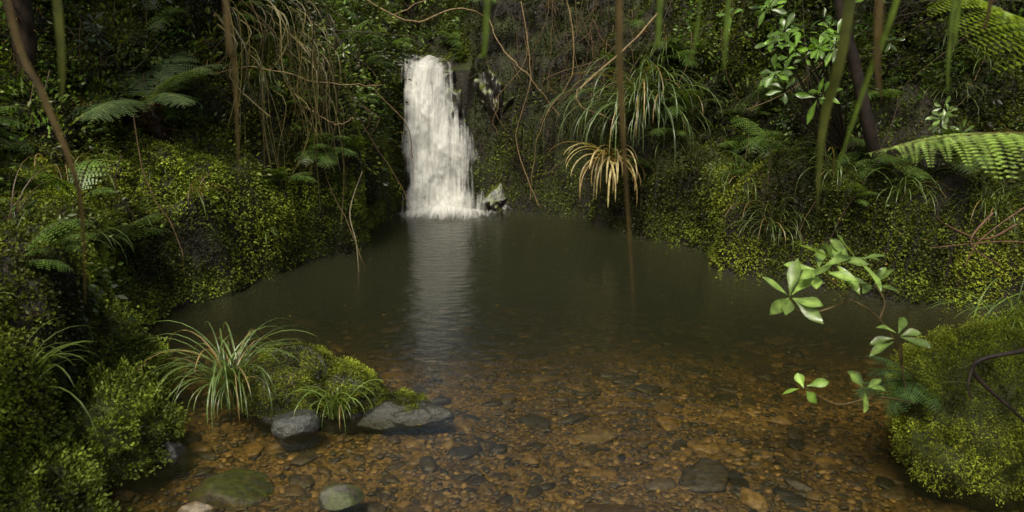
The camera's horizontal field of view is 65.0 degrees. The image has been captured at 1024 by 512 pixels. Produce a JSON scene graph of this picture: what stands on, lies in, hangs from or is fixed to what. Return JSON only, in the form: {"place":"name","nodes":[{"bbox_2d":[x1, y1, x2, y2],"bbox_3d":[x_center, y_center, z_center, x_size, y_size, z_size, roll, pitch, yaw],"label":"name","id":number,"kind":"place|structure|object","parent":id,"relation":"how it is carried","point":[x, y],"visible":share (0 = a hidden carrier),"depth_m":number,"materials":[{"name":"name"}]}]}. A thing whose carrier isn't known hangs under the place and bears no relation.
{"place":"outdoors","nodes":[
{"label":"outdoors","id":0,"kind":"place"},
{"bbox_2d":[0,0,1023,511],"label":"ground","id":1,"kind":"structure","parent":0,"point":[524,270],"depth_m":6.50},
{"bbox_2d":[0,0,53,94],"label":"tree fern","id":2,"kind":"object","parent":1,"relation":"on","point":[23,12],"visible":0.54,"depth_m":5.56,"materials":[{"name":"green plant"}]},
{"bbox_2d":[36,218,103,255],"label":"fern","id":3,"kind":"object","parent":1,"relation":"on","point":[57,235],"visible":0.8,"depth_m":3.76,"materials":[{"name":"green plant"}]},
{"bbox_2d":[23,142,138,192],"bbox_3d":[-2.811,-0.602,5.336,0.563,0.355,0.750,0,15,0],"label":"bank sedge","id":4,"kind":"object","parent":1,"relation":"on","point":[59,172],"visible":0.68,"depth_m":5.28,"materials":[{"name":"green plant"}]},
{"bbox_2d":[0,298,190,511],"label":"mossy mound","id":5,"kind":"object","parent":1,"relation":"on","point":[133,421],"visible":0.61,"depth_m":3.63,"materials":[{"name":"green plant"}]},
{"bbox_2d":[37,0,174,87],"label":"broadleaf shrub","id":6,"kind":"object","parent":1,"relation":"on","point":[96,27],"visible":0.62,"depth_m":6.15,"materials":[{"name":"green plant"}]},
{"bbox_2d":[63,50,227,144],"bbox_3d":[-2.941,-1.149,6.156,1.415,0.821,1.340,0,15,0],"label":"tree fern","id":7,"kind":"object","parent":1,"relation":"on","point":[155,127],"visible":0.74,"depth_m":6.20,"materials":[{"name":"green plant"}]},
{"bbox_2d":[148,442,189,479],"bbox_3d":[-1.675,0.962,3.806,0.263,0.173,0.136,-4,16,-14],"label":"dark rock","id":8,"kind":"object","parent":1,"relation":"on","point":[177,451],"visible":0.6,"depth_m":3.79,"materials":[{"name":"grey stone"}]},
{"bbox_2d":[187,469,273,511],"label":"submerged boulder","id":9,"kind":"object","parent":1,"relation":"on","point":[233,490],"visible":0.86,"depth_m":3.68,"materials":[{"name":"stone"}]},
{"bbox_2d":[201,0,358,225],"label":"dead fern curtain","id":10,"kind":"object","parent":1,"relation":"on","point":[313,67],"visible":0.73,"depth_m":6.78,"materials":[{"name":"brown plant"}]},
{"bbox_2d":[257,167,316,182],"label":"fern","id":11,"kind":"object","parent":1,"relation":"on","point":[280,172],"visible":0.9,"depth_m":6.70,"materials":[{"name":"green plant"}]},
{"bbox_2d":[271,409,320,447],"bbox_3d":[-1.083,0.877,4.032,0.241,0.187,0.183,0,15,0],"label":"grey rock","id":12,"kind":"object","parent":1,"relation":"on","point":[301,427],"visible":1,"depth_m":3.98,"materials":[{"name":"stone"}]},
{"bbox_2d":[294,132,357,167],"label":"fern","id":13,"kind":"object","parent":1,"relation":"on","point":[321,153],"visible":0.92,"depth_m":6.90,"materials":[{"name":"green plant"}]},
{"bbox_2d":[239,341,454,433],"bbox_3d":[-0.879,0.726,4.322,1.154,0.597,0.460,0,15,0],"label":"mossy islet","id":14,"kind":"object","parent":1,"relation":"on","point":[389,412],"visible":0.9,"depth_m":4.18,"materials":[{"name":"green plant"}]},
{"bbox_2d":[126,318,314,429],"bbox_3d":[-1.505,0.578,4.213,1.013,0.449,0.991,0,15,0],"label":"sedge tuft","id":15,"kind":"object","parent":14,"relation":"on","point":[232,384],"visible":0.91,"depth_m":4.19,"materials":[{"name":"green plant"}]},
{"bbox_2d":[241,364,309,393],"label":"sedge tuft","id":16,"kind":"object","parent":14,"relation":"on","point":[280,382],"visible":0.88,"depth_m":4.11,"materials":[{"name":"green plant"}]},
{"bbox_2d":[278,370,383,432],"bbox_3d":[-0.893,0.728,4.089,0.522,0.225,0.559,-7,17,-26],"label":"sedge tuft","id":17,"kind":"object","parent":14,"relation":"on","point":[334,402],"visible":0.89,"depth_m":4.08,"materials":[{"name":"green plant"}]},
{"bbox_2d":[293,11,426,59],"bbox_3d":[-1.684,-1.954,7.717,1.815,0.787,0.948,0,15,0],"label":"broadleaf shrub","id":18,"kind":"object","parent":1,"relation":"on","point":[344,46],"visible":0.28,"depth_m":7.54,"materials":[{"name":"green plant"}]},
{"bbox_2d":[404,0,447,19],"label":"broadleaf shrub","id":19,"kind":"object","parent":1,"relation":"on","point":[443,5],"visible":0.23,"depth_m":11.21,"materials":[{"name":"green plant"}]},
{"bbox_2d":[202,0,656,205],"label":"exposed roots","id":20,"kind":"object","parent":1,"relation":"on","point":[624,49],"visible":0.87,"depth_m":8.29,"materials":[{"name":"brown plant"}]},
{"bbox_2d":[401,0,464,24],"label":"broadleaf shrub","id":21,"kind":"object","parent":1,"relation":"on","point":[413,13],"visible":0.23,"depth_m":10.90,"materials":[{"name":"green plant"}]},
{"bbox_2d":[391,65,514,220],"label":"cliff rocks","id":22,"kind":"object","parent":1,"relation":"on","point":[494,199],"visible":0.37,"depth_m":9.19,"materials":[{"name":"grey stone"}]},
{"bbox_2d":[0,0,985,277],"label":"hanging vines","id":23,"kind":"object","parent":1,"relation":"on","point":[596,4],"visible":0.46,"depth_m":7.88,"materials":[{"name":"brown plant"}]},
{"bbox_2d":[3,0,992,304],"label":"overhanging tree","id":24,"kind":"object","parent":1,"relation":"on","point":[881,34],"visible":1,"depth_m":1.46,"materials":[{"name":"plant"}]},
{"bbox_2d":[0,0,1012,446],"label":"bank grass","id":25,"kind":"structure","parent":1,"relation":"on","point":[190,190],"depth_m":6.08,"materials":[{"name":"green plant"}]},
{"bbox_2d":[0,0,1023,511],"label":"bank moss","id":26,"kind":"object","parent":1,"relation":"on","point":[364,218],"visible":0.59,"depth_m":6.40,"materials":[{"name":"green plant"}]},
{"bbox_2d":[224,53,307,106],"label":"bank sedge","id":27,"kind":"object","parent":26,"relation":"on","point":[259,79],"visible":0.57,"depth_m":6.83,"materials":[{"name":"green plant"}]},
{"bbox_2d":[931,207,1023,265],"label":"dead twigs","id":28,"kind":"object","parent":26,"relation":"on","point":[989,238],"visible":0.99,"depth_m":5.51,"materials":[{"name":"brown wood"}]},
{"bbox_2d":[0,0,1023,322],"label":"undergrowth","id":29,"kind":"object","parent":1,"relation":"on","point":[914,38],"visible":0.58,"depth_m":6.65,"materials":[{"name":"green plant"}]},
{"bbox_2d":[0,0,1023,272],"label":"fern undergrowth","id":30,"kind":"object","parent":1,"relation":"on","point":[352,144],"visible":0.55,"depth_m":6.52,"materials":[{"name":"green plant"}]},
{"bbox_2d":[90,304,1017,511],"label":"streambed stones","id":31,"kind":"object","parent":1,"relation":"on","point":[703,474],"visible":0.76,"depth_m":4.27,"materials":[{"name":"brown stone"}]},
{"bbox_2d":[545,141,644,203],"bbox_3d":[0.858,-0.815,7.973,0.623,0.616,1.017,-9,17,-29],"label":"hanging sedge","id":32,"kind":"object","parent":1,"relation":"on","point":[611,157],"visible":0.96,"depth_m":7.84,"materials":[{"name":"beige plant"}]},
{"bbox_2d":[543,54,767,171],"bbox_3d":[1.374,-1.425,7.829,2.206,1.066,1.624,0,15,0],"label":"hanging sedge","id":33,"kind":"object","parent":1,"relation":"on","point":[637,108],"visible":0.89,"depth_m":7.70,"materials":[{"name":"green plant"}]},
{"bbox_2d":[661,80,722,119],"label":"fern","id":34,"kind":"object","parent":1,"relation":"on","point":[686,101],"visible":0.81,"depth_m":7.64,"materials":[{"name":"green plant"}]},
{"bbox_2d":[695,150,769,208],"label":"bank sedge","id":35,"kind":"object","parent":1,"relation":"on","point":[733,174],"visible":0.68,"depth_m":6.88,"materials":[{"name":"green plant"}]},
{"bbox_2d":[724,117,789,156],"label":"fern","id":36,"kind":"object","parent":1,"relation":"on","point":[760,137],"visible":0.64,"depth_m":7.16,"materials":[{"name":"green plant"}]},
{"bbox_2d":[725,190,818,248],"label":"bank sedge","id":37,"kind":"object","parent":1,"relation":"on","point":[772,225],"visible":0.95,"depth_m":6.41,"materials":[{"name":"green plant"}]},
{"bbox_2d":[715,0,886,151],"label":"broadleaf shrub","id":38,"kind":"object","parent":1,"relation":"on","point":[816,54],"visible":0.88,"depth_m":5.88,"materials":[{"name":"green plant"}]},
{"bbox_2d":[782,136,892,199],"bbox_3d":[2.516,-0.711,6.206,0.866,0.440,0.782,0,15,0],"label":"bank sedge","id":39,"kind":"object","parent":1,"relation":"on","point":[834,169],"visible":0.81,"depth_m":6.13,"materials":[{"name":"green plant"}]},
{"bbox_2d":[833,0,883,167],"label":"leaning tree","id":40,"kind":"object","parent":1,"relation":"on","point":[870,129],"visible":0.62,"depth_m":5.88,"materials":[{"name":"brown plant"}]},
{"bbox_2d":[836,137,929,182],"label":"fern","id":41,"kind":"object","parent":1,"relation":"on","point":[887,157],"visible":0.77,"depth_m":6.03,"materials":[{"name":"green plant"}]},
{"bbox_2d":[786,0,1021,51],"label":"tree fern","id":42,"kind":"object","parent":1,"relation":"on","point":[888,46],"visible":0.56,"depth_m":6.64,"materials":[{"name":"green plant"}]},
{"bbox_2d":[857,164,959,208],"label":"bank sedge","id":43,"kind":"object","parent":1,"relation":"on","point":[900,191],"visible":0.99,"depth_m":5.87,"materials":[{"name":"green plant"}]},
{"bbox_2d":[884,126,998,172],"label":"fern","id":44,"kind":"object","parent":1,"relation":"on","point":[956,156],"visible":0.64,"depth_m":5.80,"materials":[{"name":"green plant"}]},
{"bbox_2d":[865,0,1023,178],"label":"tree fern","id":45,"kind":"object","parent":1,"relation":"on","point":[1007,137],"visible":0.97,"depth_m":2.62,"materials":[{"name":"green plant"}]},
{"bbox_2d":[881,301,1023,511],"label":"mossy boulder","id":46,"kind":"object","parent":1,"relation":"on","point":[966,457],"visible":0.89,"depth_m":3.52,"materials":[{"name":"green plant"}]},
{"bbox_2d":[762,235,932,412],"bbox_3d":[1.501,0.356,3.470,0.906,0.913,0.358,0,15,0],"label":"broadleaf sapling","id":47,"kind":"object","parent":46,"relation":"on","point":[835,248],"visible":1,"depth_m":3.44,"materials":[{"name":"green plant"}]},
{"bbox_2d":[853,356,945,416],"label":"fern","id":48,"kind":"object","parent":46,"relation":"on","point":[890,380],"visible":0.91,"depth_m":3.62,"materials":[{"name":"green plant"}]},
{"bbox_2d":[922,276,1023,337],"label":"bank sedge","id":49,"kind":"object","parent":46,"relation":"on","point":[992,308],"visible":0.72,"depth_m":4.01,"materials":[{"name":"green plant"}]},
{"bbox_2d":[936,352,1023,453],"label":"bank sedge","id":50,"kind":"object","parent":46,"relation":"on","point":[992,395],"visible":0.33,"depth_m":3.41,"materials":[{"name":"green plant"}]},
{"bbox_2d":[966,348,1023,421],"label":"fallen branch","id":51,"kind":"object","parent":46,"relation":"on","point":[986,386],"visible":1,"depth_m":3.12,"materials":[{"name":"brown wood"}]},
{"bbox_2d":[925,95,1003,146],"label":"broadleaf shrub","id":52,"kind":"object","parent":1,"relation":"on","point":[944,114],"visible":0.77,"depth_m":5.15,"materials":[{"name":"green plant"}]},
{"bbox_2d":[940,171,1023,242],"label":"bank sedge","id":53,"kind":"object","parent":1,"relation":"on","point":[986,202],"visible":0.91,"depth_m":5.79,"materials":[{"name":"green plant"}]},
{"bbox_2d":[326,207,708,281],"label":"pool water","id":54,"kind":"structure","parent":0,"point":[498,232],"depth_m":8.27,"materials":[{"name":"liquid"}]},
{"bbox_2d":[177,501,216,511],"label":"tan rock","id":55,"kind":"object","parent":54,"relation":"in","point":[195,506],"visible":1,"depth_m":3.35,"materials":[{"name":"stone"}]},
{"bbox_2d":[318,483,364,510],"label":"mossy rock","id":56,"kind":"object","parent":54,"relation":"in","point":[335,497],"visible":1,"depth_m":3.46,"materials":[{"name":"stone"}]},
{"bbox_2d":[349,171,362,271],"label":"twig","id":57,"kind":"object","parent":54,"relation":"in","point":[351,222],"visible":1,"depth_m":7.01,"materials":[{"name":"brown wood"}]},
{"bbox_2d":[405,55,480,216],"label":"waterfall","id":58,"kind":"structure","parent":54,"relation":"on","point":[429,129],"depth_m":9.05,"materials":[{"name":"white liquid"}]}
]}

